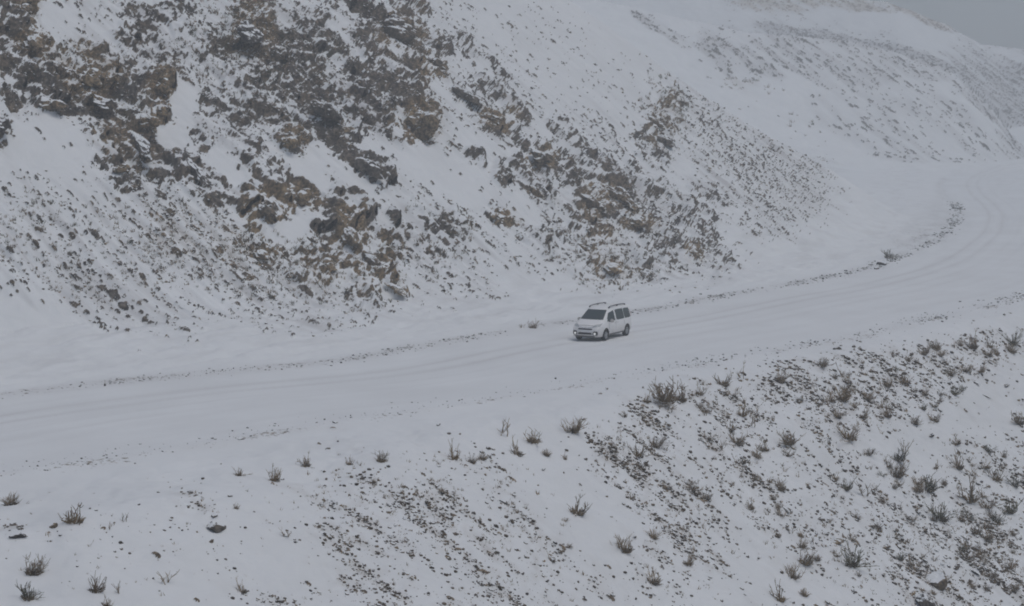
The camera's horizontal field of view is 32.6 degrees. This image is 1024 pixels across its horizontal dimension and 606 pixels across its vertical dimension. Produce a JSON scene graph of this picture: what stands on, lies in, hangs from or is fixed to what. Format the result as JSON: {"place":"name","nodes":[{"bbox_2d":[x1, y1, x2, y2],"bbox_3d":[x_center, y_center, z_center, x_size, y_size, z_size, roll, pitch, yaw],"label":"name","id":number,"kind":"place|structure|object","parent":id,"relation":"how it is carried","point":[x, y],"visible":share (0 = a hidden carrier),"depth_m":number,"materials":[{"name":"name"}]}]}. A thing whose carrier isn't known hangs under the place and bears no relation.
{"place":"outdoors","nodes":[
{"label":"outdoors","id":0,"kind":"place"},
{"bbox_2d":[0,0,1023,396],"bbox_3d":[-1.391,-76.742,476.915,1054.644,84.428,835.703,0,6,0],"label":"hillside","id":1,"kind":"structure","parent":0,"point":[872,210],"depth_m":130.27,"materials":[{"name":"snow"}]},
{"bbox_2d":[0,118,10,131],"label":"rock outcrop","id":2,"kind":"object","parent":1,"relation":"on","point":[5,124],"visible":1,"depth_m":110.42,"materials":[{"name":"stone"}]},
{"bbox_2d":[19,3,33,13],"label":"rock outcrop","id":3,"kind":"object","parent":1,"relation":"on","point":[28,8],"visible":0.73,"depth_m":125.38,"materials":[{"name":"brown stone"}]},
{"bbox_2d":[23,34,44,52],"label":"rock outcrop","id":4,"kind":"object","parent":1,"relation":"on","point":[34,42],"visible":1,"depth_m":120.61,"materials":[{"name":"stone"}]},
{"bbox_2d":[40,96,67,109],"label":"rock outcrop","id":5,"kind":"object","parent":1,"relation":"on","point":[47,103],"visible":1,"depth_m":116.06,"materials":[{"name":"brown stone"}]},
{"bbox_2d":[49,60,73,78],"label":"rock outcrop","id":6,"kind":"object","parent":1,"relation":"on","point":[61,69],"visible":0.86,"depth_m":120.78,"materials":[{"name":"brown stone"}]},
{"bbox_2d":[76,68,104,87],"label":"rock outcrop","id":7,"kind":"object","parent":1,"relation":"on","point":[92,77],"visible":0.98,"depth_m":121.12,"materials":[{"name":"brown stone"}]},
{"bbox_2d":[92,94,118,112],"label":"rock outcrop","id":8,"kind":"object","parent":1,"relation":"on","point":[105,105],"visible":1,"depth_m":119.49,"materials":[{"name":"stone"}]},
{"bbox_2d":[112,163,130,172],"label":"rock outcrop","id":9,"kind":"object","parent":1,"relation":"on","point":[123,167],"visible":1,"depth_m":114.22,"materials":[{"name":"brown stone"}]},
{"bbox_2d":[128,130,151,159],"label":"rock outcrop","id":10,"kind":"object","parent":1,"relation":"on","point":[142,144],"visible":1,"depth_m":117.53,"materials":[{"name":"grey stone"}]},
{"bbox_2d":[140,113,160,128],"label":"rock outcrop","id":11,"kind":"object","parent":1,"relation":"on","point":[147,122],"visible":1,"depth_m":119.29,"materials":[{"name":"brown stone"}]},
{"bbox_2d":[155,78,170,94],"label":"rock outcrop","id":12,"kind":"object","parent":1,"relation":"on","point":[163,86],"visible":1,"depth_m":125.05,"materials":[{"name":"brown stone"}]},
{"bbox_2d":[187,157,205,184],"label":"rock outcrop","id":13,"kind":"object","parent":1,"relation":"on","point":[197,173],"visible":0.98,"depth_m":117.33,"materials":[{"name":"grey stone"}]},
{"bbox_2d":[235,20,263,45],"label":"rock outcrop","id":14,"kind":"object","parent":1,"relation":"on","point":[249,33],"visible":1,"depth_m":136.88,"materials":[{"name":"stone"}]},
{"bbox_2d":[254,249,269,259],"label":"rock outcrop","id":15,"kind":"object","parent":1,"relation":"on","point":[262,254],"visible":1,"depth_m":113.57,"materials":[{"name":"stone"}]},
{"bbox_2d":[258,199,277,215],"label":"rock outcrop","id":16,"kind":"object","parent":1,"relation":"on","point":[268,207],"visible":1,"depth_m":117.62,"materials":[{"name":"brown stone"}]},
{"bbox_2d":[280,136,297,148],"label":"rock outcrop","id":17,"kind":"object","parent":1,"relation":"on","point":[290,142],"visible":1,"depth_m":126.58,"materials":[{"name":"stone"}]},
{"bbox_2d":[292,190,308,206],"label":"rock outcrop","id":18,"kind":"object","parent":1,"relation":"on","point":[300,197],"visible":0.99,"depth_m":121.65,"materials":[{"name":"stone"}]},
{"bbox_2d":[310,100,340,121],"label":"rock outcrop","id":19,"kind":"object","parent":1,"relation":"on","point":[326,111],"visible":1,"depth_m":131.52,"materials":[{"name":"stone"}]},
{"bbox_2d":[319,257,337,271],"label":"rock outcrop","id":20,"kind":"object","parent":1,"relation":"on","point":[329,262],"visible":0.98,"depth_m":115.95,"materials":[{"name":"brown stone"}]},
{"bbox_2d":[341,226,359,246],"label":"rock outcrop","id":21,"kind":"object","parent":1,"relation":"on","point":[350,236],"visible":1,"depth_m":120.93,"materials":[{"name":"stone"}]},
{"bbox_2d":[354,157,383,178],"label":"rock outcrop","id":22,"kind":"object","parent":1,"relation":"on","point":[369,167],"visible":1,"depth_m":128.71,"materials":[{"name":"grey stone"}]},
{"bbox_2d":[364,253,387,270],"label":"rock outcrop","id":23,"kind":"object","parent":1,"relation":"on","point":[372,260],"visible":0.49,"depth_m":120.04,"materials":[{"name":"grey stone"}]},
{"bbox_2d":[384,282,406,295],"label":"rock outcrop","id":24,"kind":"object","parent":1,"relation":"on","point":[399,290],"visible":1,"depth_m":117.39,"materials":[{"name":"stone"}]},
{"bbox_2d":[380,14,416,42],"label":"rock outcrop","id":25,"kind":"object","parent":1,"relation":"on","point":[397,27],"visible":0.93,"depth_m":152.60,"materials":[{"name":"stone"}]},
{"bbox_2d":[0,0,820,310],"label":"dry grass","id":26,"kind":"structure","parent":1,"relation":"on","point":[442,250],"depth_m":122.56,"materials":[{"name":"plant"}]},
{"bbox_2d":[0,0,831,336],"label":"scree","id":27,"kind":"structure","parent":1,"relation":"on","point":[172,246],"depth_m":135.43,"materials":[{"name":"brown stone"}]},
{"bbox_2d":[405,110,438,139],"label":"rock outcrop","id":28,"kind":"object","parent":1,"relation":"on","point":[423,124],"visible":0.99,"depth_m":137.96,"materials":[{"name":"stone"}]},
{"bbox_2d":[425,55,442,67],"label":"rock outcrop","id":29,"kind":"object","parent":1,"relation":"on","point":[437,62],"visible":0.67,"depth_m":152.48,"materials":[{"name":"brown stone"}]},
{"bbox_2d":[452,86,482,105],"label":"rock outcrop","id":30,"kind":"object","parent":1,"relation":"on","point":[464,94],"visible":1,"depth_m":148.34,"materials":[{"name":"grey stone"}]},
{"bbox_2d":[484,112,501,128],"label":"rock outcrop","id":31,"kind":"object","parent":1,"relation":"on","point":[494,119],"visible":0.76,"depth_m":148.23,"materials":[{"name":"stone"}]},
{"bbox_2d":[490,213,506,225],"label":"rock outcrop","id":32,"kind":"object","parent":1,"relation":"on","point":[501,218],"visible":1,"depth_m":133.86,"materials":[{"name":"stone"}]},
{"bbox_2d":[529,185,544,199],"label":"rock outcrop","id":33,"kind":"object","parent":1,"relation":"on","point":[535,191],"visible":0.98,"depth_m":141.19,"materials":[{"name":"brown stone"}]},
{"bbox_2d":[530,148,552,162],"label":"rock outcrop","id":34,"kind":"object","parent":1,"relation":"on","point":[540,156],"visible":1,"depth_m":146.31,"materials":[{"name":"grey stone"}]},
{"bbox_2d":[581,194,607,216],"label":"rock outcrop","id":35,"kind":"object","parent":1,"relation":"on","point":[591,201],"visible":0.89,"depth_m":145.64,"materials":[{"name":"grey stone"}]},
{"bbox_2d":[603,262,622,273],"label":"rock outcrop","id":36,"kind":"object","parent":1,"relation":"on","point":[613,267],"visible":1,"depth_m":135.27,"materials":[{"name":"stone"}]},
{"bbox_2d":[606,185,635,204],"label":"rock outcrop","id":37,"kind":"object","parent":1,"relation":"on","point":[620,194],"visible":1,"depth_m":148.81,"materials":[{"name":"brown stone"}]},
{"bbox_2d":[630,215,647,227],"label":"rock outcrop","id":38,"kind":"object","parent":1,"relation":"on","point":[639,221],"visible":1,"depth_m":146.28,"materials":[{"name":"stone"}]},
{"bbox_2d":[648,115,664,129],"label":"rock outcrop","id":39,"kind":"object","parent":1,"relation":"on","point":[654,120],"visible":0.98,"depth_m":173.90,"materials":[{"name":"grey stone"}]},
{"bbox_2d":[657,134,673,146],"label":"rock outcrop","id":40,"kind":"object","parent":1,"relation":"on","point":[666,140],"visible":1,"depth_m":170.45,"materials":[{"name":"grey stone"}]},
{"bbox_2d":[0,296,1023,605],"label":"embankment","id":41,"kind":"structure","parent":0,"point":[272,560],"depth_m":73.81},
{"bbox_2d":[0,491,28,505],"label":"shrub","id":42,"kind":"object","parent":41,"relation":"on","point":[12,501],"visible":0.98,"depth_m":60.62,"materials":[{"name":"brown plant"}]},
{"bbox_2d":[9,532,27,537],"bbox_3d":[-15.795,7.468,56.066,0.620,0.272,0.238,-1,10,-9],"label":"rock","id":43,"kind":"object","parent":41,"relation":"on","point":[19,535],"visible":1,"depth_m":55.98,"materials":[{"name":"stone"}]},
{"bbox_2d":[16,581,44,600],"bbox_3d":[-14.329,8.544,52.092,0.959,0.627,0.752,4,6,-9],"label":"shrub","id":44,"kind":"object","parent":41,"relation":"on","point":[25,596],"visible":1,"depth_m":51.97,"materials":[{"name":"brown plant"}]},
{"bbox_2d":[22,552,50,575],"bbox_3d":[-14.784,8.154,54.288,0.871,0.793,1.009,9,-2,-12],"label":"shrub","id":45,"kind":"object","parent":41,"relation":"on","point":[35,571],"visible":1,"depth_m":54.18,"materials":[{"name":"brown plant"}]},
{"bbox_2d":[58,502,85,524],"bbox_3d":[-14.351,6.885,57.263,0.854,0.826,0.890,0,6,-4],"label":"shrub","id":46,"kind":"object","parent":41,"relation":"on","point":[73,519],"visible":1,"depth_m":57.24,"materials":[{"name":"brown plant"}]},
{"bbox_2d":[88,570,106,592],"bbox_3d":[-12.645,8.476,53.337,0.586,0.750,0.663,-2,6,-16],"label":"shrub","id":47,"kind":"object","parent":41,"relation":"on","point":[100,589],"visible":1,"depth_m":53.27,"materials":[{"name":"brown plant"}]},
{"bbox_2d":[207,520,225,532],"bbox_3d":[-10.020,7.590,59.295,0.479,0.451,0.806,12,12,23],"label":"rock","id":48,"kind":"object","parent":41,"relation":"on","point":[216,526],"visible":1,"depth_m":59.12,"materials":[{"name":"stone"}]},
{"bbox_2d":[266,463,281,481],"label":"shrub","id":49,"kind":"object","parent":41,"relation":"on","point":[275,479],"visible":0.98,"depth_m":66.10,"materials":[{"name":"brown plant"}]},
{"bbox_2d":[296,452,311,466],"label":"shrub","id":50,"kind":"object","parent":41,"relation":"on","point":[306,463],"visible":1,"depth_m":68.40,"materials":[{"name":"brown plant"}]},
{"bbox_2d":[370,449,389,462],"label":"shrub","id":51,"kind":"object","parent":41,"relation":"on","point":[381,460],"visible":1,"depth_m":69.22,"materials":[{"name":"brown plant"}]},
{"bbox_2d":[446,437,461,459],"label":"shrub","id":52,"kind":"object","parent":41,"relation":"on","point":[454,457],"visible":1,"depth_m":71.61,"materials":[{"name":"brown plant"}]},
{"bbox_2d":[3,312,1023,605],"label":"stones","id":53,"kind":"object","parent":41,"relation":"on","point":[681,540],"visible":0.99,"depth_m":82.13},
{"bbox_2d":[7,334,1023,605],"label":"dry grass","id":54,"kind":"structure","parent":41,"relation":"on","point":[721,478],"depth_m":84.23,"materials":[{"name":"plant"}]},
{"bbox_2d":[510,434,524,456],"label":"shrub","id":55,"kind":"object","parent":41,"relation":"on","point":[518,453],"visible":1,"depth_m":75.08,"materials":[{"name":"brown plant"}]},
{"bbox_2d":[523,427,541,443],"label":"shrub","id":56,"kind":"object","parent":41,"relation":"on","point":[532,440],"visible":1,"depth_m":76.83,"materials":[{"name":"brown plant"}]},
{"bbox_2d":[560,416,589,433],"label":"shrub","id":57,"kind":"object","parent":41,"relation":"on","point":[574,429],"visible":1,"depth_m":78.80,"materials":[{"name":"brown plant"}]},
{"bbox_2d":[567,493,591,515],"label":"shrub","id":58,"kind":"object","parent":41,"relation":"on","point":[580,512],"visible":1,"depth_m":71.73,"materials":[{"name":"brown plant"}]},
{"bbox_2d":[610,534,634,553],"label":"shrub","id":59,"kind":"object","parent":41,"relation":"on","point":[629,549],"visible":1,"depth_m":69.99,"materials":[{"name":"brown plant"}]},
{"bbox_2d":[626,441,657,457],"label":"shrub","id":60,"kind":"object","parent":41,"relation":"on","point":[640,454],"visible":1,"depth_m":79.34,"materials":[{"name":"brown plant"}]},
{"bbox_2d":[643,564,661,584],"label":"shrub","id":61,"kind":"object","parent":41,"relation":"on","point":[654,581],"visible":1,"depth_m":68.99,"materials":[{"name":"brown plant"}]},
{"bbox_2d":[643,529,665,539],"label":"shrub","id":62,"kind":"object","parent":41,"relation":"on","point":[654,536],"visible":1,"depth_m":72.59,"materials":[{"name":"brown plant"}]},
{"bbox_2d":[648,435,672,448],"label":"shrub","id":63,"kind":"object","parent":41,"relation":"on","point":[657,445],"visible":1,"depth_m":81.03,"materials":[{"name":"brown plant"}]},
{"bbox_2d":[648,376,686,409],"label":"shrub","id":64,"kind":"object","parent":41,"relation":"on","point":[661,398],"visible":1,"depth_m":85.68,"materials":[{"name":"brown plant"}]},
{"bbox_2d":[671,379,687,402],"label":"shrub","id":65,"kind":"object","parent":41,"relation":"on","point":[682,399],"visible":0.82,"depth_m":87.07,"materials":[{"name":"brown plant"}]},
{"bbox_2d":[683,545,695,565],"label":"shrub","id":66,"kind":"object","parent":41,"relation":"on","point":[688,563],"visible":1,"depth_m":72.05,"materials":[{"name":"brown plant"}]},
{"bbox_2d":[712,371,732,386],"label":"shrub","id":67,"kind":"object","parent":41,"relation":"on","point":[725,383],"visible":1,"depth_m":91.44,"materials":[{"name":"brown plant"}]},
{"bbox_2d":[725,432,747,445],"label":"shrub","id":68,"kind":"object","parent":41,"relation":"on","point":[739,441],"visible":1,"depth_m":85.57,"materials":[{"name":"brown plant"}]},
{"bbox_2d":[736,398,747,416],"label":"shrub","id":69,"kind":"object","parent":41,"relation":"on","point":[742,414],"visible":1,"depth_m":88.76,"materials":[{"name":"brown plant"}]},
{"bbox_2d":[769,577,789,602],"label":"shrub","id":70,"kind":"object","parent":41,"relation":"on","point":[778,597],"visible":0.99,"depth_m":73.74,"materials":[{"name":"brown plant"}]},
{"bbox_2d":[773,479,785,490],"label":"shrub","id":71,"kind":"object","parent":41,"relation":"on","point":[780,488],"visible":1,"depth_m":83.39,"materials":[{"name":"brown plant"}]},
{"bbox_2d":[775,365,790,383],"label":"shrub","id":72,"kind":"object","parent":41,"relation":"on","point":[782,380],"visible":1,"depth_m":94.35,"materials":[{"name":"brown plant"}]},
{"bbox_2d":[776,429,806,445],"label":"shrub","id":73,"kind":"object","parent":41,"relation":"on","point":[790,442],"visible":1,"depth_m":87.92,"materials":[{"name":"brown plant"}]},
{"bbox_2d":[780,562,805,579],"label":"shrub","id":74,"kind":"object","parent":41,"relation":"on","point":[793,575],"visible":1,"depth_m":76.84,"materials":[{"name":"brown plant"}]},
{"bbox_2d":[799,548,817,565],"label":"shrub","id":75,"kind":"object","parent":41,"relation":"on","point":[807,561],"visible":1,"depth_m":78.29,"materials":[{"name":"brown plant"}]},
{"bbox_2d":[812,357,832,367],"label":"shrub","id":76,"kind":"object","parent":41,"relation":"on","point":[823,363],"visible":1,"depth_m":98.48,"materials":[{"name":"brown plant"}]},
{"bbox_2d":[831,537,843,544],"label":"rock","id":77,"kind":"object","parent":41,"relation":"on","point":[837,540],"visible":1,"depth_m":81.27,"materials":[{"name":"white stone"}]},
{"bbox_2d":[831,408,846,418],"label":"shrub","id":78,"kind":"object","parent":41,"relation":"on","point":[837,414],"visible":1,"depth_m":92.82,"materials":[{"name":"brown plant"}]},
{"bbox_2d":[828,385,854,401],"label":"shrub","id":79,"kind":"object","parent":41,"relation":"on","point":[844,397],"visible":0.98,"depth_m":95.41,"materials":[{"name":"brown plant"}]},
{"bbox_2d":[837,419,860,442],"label":"shrub","id":80,"kind":"object","parent":41,"relation":"on","point":[849,436],"visible":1,"depth_m":91.37,"materials":[{"name":"brown plant"}]},
{"bbox_2d":[842,476,856,490],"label":"shrub","id":81,"kind":"object","parent":41,"relation":"on","point":[847,488],"visible":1,"depth_m":87.03,"materials":[{"name":"brown plant"}]},
{"bbox_2d":[835,540,875,567],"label":"shrub","id":82,"kind":"object","parent":41,"relation":"on","point":[852,563],"visible":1,"depth_m":79.68,"materials":[{"name":"brown plant"}]},
{"bbox_2d":[862,390,877,401],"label":"shrub","id":83,"kind":"object","parent":41,"relation":"on","point":[866,398],"visible":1,"depth_m":96.98,"materials":[{"name":"brown plant"}]},
{"bbox_2d":[878,401,892,417],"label":"shrub","id":84,"kind":"object","parent":41,"relation":"on","point":[887,415],"visible":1,"depth_m":95.91,"materials":[{"name":"brown plant"}]},
{"bbox_2d":[878,379,896,387],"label":"shrub","id":85,"kind":"object","parent":41,"relation":"on","point":[888,384],"visible":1,"depth_m":99.46,"materials":[{"name":"brown plant"}]},
{"bbox_2d":[889,459,909,477],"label":"shrub","id":86,"kind":"object","parent":41,"relation":"on","point":[899,473],"visible":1,"depth_m":90.53,"materials":[{"name":"brown plant"}]},
{"bbox_2d":[891,448,909,461],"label":"shrub","id":87,"kind":"object","parent":41,"relation":"on","point":[901,457],"visible":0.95,"depth_m":91.94,"materials":[{"name":"brown plant"}]},
{"bbox_2d":[915,593,936,605],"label":"rock","id":88,"kind":"object","parent":41,"relation":"on","point":[923,599],"visible":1,"depth_m":79.58,"materials":[{"name":"stone"}]},
{"bbox_2d":[922,471,941,492],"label":"shrub","id":89,"kind":"object","parent":41,"relation":"on","point":[930,487],"visible":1,"depth_m":91.01,"materials":[{"name":"brown plant"}]},
{"bbox_2d":[926,340,942,349],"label":"shrub","id":90,"kind":"object","parent":41,"relation":"on","point":[937,347],"visible":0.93,"depth_m":108.32,"materials":[{"name":"brown plant"}]},
{"bbox_2d":[926,571,947,590],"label":"rock","id":91,"kind":"object","parent":41,"relation":"on","point":[939,580],"visible":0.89,"depth_m":82.36,"materials":[{"name":"stone"}]},
{"bbox_2d":[923,501,960,521],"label":"shrub","id":92,"kind":"object","parent":41,"relation":"on","point":[941,515],"visible":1,"depth_m":89.13,"materials":[{"name":"brown plant"}]},
{"bbox_2d":[945,449,964,469],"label":"shrub","id":93,"kind":"object","parent":41,"relation":"on","point":[959,466],"visible":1,"depth_m":94.77,"materials":[{"name":"brown plant"}]},
{"bbox_2d":[956,472,980,503],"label":"shrub","id":94,"kind":"object","parent":41,"relation":"on","point":[971,499],"visible":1,"depth_m":91.58,"materials":[{"name":"brown plant"}]},
{"bbox_2d":[961,328,979,349],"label":"shrub","id":95,"kind":"object","parent":41,"relation":"on","point":[974,345],"visible":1,"depth_m":111.23,"materials":[{"name":"brown plant"}]},
{"bbox_2d":[966,522,982,534],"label":"shrub","id":96,"kind":"object","parent":41,"relation":"on","point":[975,531],"visible":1,"depth_m":89.10,"materials":[{"name":"brown plant"}]},
{"bbox_2d":[977,499,1003,508],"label":"shrub","id":97,"kind":"object","parent":41,"relation":"on","point":[991,505],"visible":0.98,"depth_m":91.81,"materials":[{"name":"brown plant"}]},
{"bbox_2d":[985,468,1004,481],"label":"shrub","id":98,"kind":"object","parent":41,"relation":"on","point":[997,478],"visible":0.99,"depth_m":95.29,"materials":[{"name":"brown plant"}]},
{"bbox_2d":[990,512,1007,524],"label":"shrub","id":99,"kind":"object","parent":41,"relation":"on","point":[996,519],"visible":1,"depth_m":90.62,"materials":[{"name":"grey plant"}]},
{"bbox_2d":[995,497,1023,513],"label":"shrub","id":100,"kind":"object","parent":41,"relation":"on","point":[1012,511],"visible":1,"depth_m":91.97,"materials":[{"name":"brown plant"}]},
{"bbox_2d":[1001,330,1023,346],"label":"shrub","id":101,"kind":"object","parent":41,"relation":"on","point":[1015,338],"visible":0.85,"depth_m":116.45,"materials":[{"name":"brown plant"}]},
{"bbox_2d":[1005,475,1023,488],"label":"shrub","id":102,"kind":"object","parent":41,"relation":"on","point":[1016,483],"visible":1,"depth_m":95.45,"materials":[{"name":"brown plant"}]},
{"bbox_2d":[1009,411,1023,424],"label":"shrub","id":103,"kind":"object","parent":41,"relation":"on","point":[1019,422],"visible":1,"depth_m":103.36,"materials":[{"name":"brown plant"}]},
{"bbox_2d":[0,158,1023,473],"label":"road","id":104,"kind":"structure","parent":0,"point":[972,260],"depth_m":97.96,"materials":[{"name":"snow"}]},
{"bbox_2d":[0,201,1023,475],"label":"stones","id":105,"kind":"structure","parent":104,"relation":"on","point":[960,209],"depth_m":116.34,"materials":[{"name":"grey stone"}]},
{"bbox_2d":[573,302,630,340],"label":"white car","id":106,"kind":"object","parent":104,"relation":"on","point":[603,321],"visible":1,"depth_m":106.97,"materials":[{"name":"paint"}]},
{"bbox_2d":[569,0,1023,162],"bbox_3d":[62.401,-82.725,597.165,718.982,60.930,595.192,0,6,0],"label":"hills","id":107,"kind":"structure","parent":0,"point":[855,79],"depth_m":390.53,"materials":[{"name":"snow"}]},
{"bbox_2d":[869,0,1023,48],"label":"sky","id":108,"kind":"structure","parent":0,"point":[987,22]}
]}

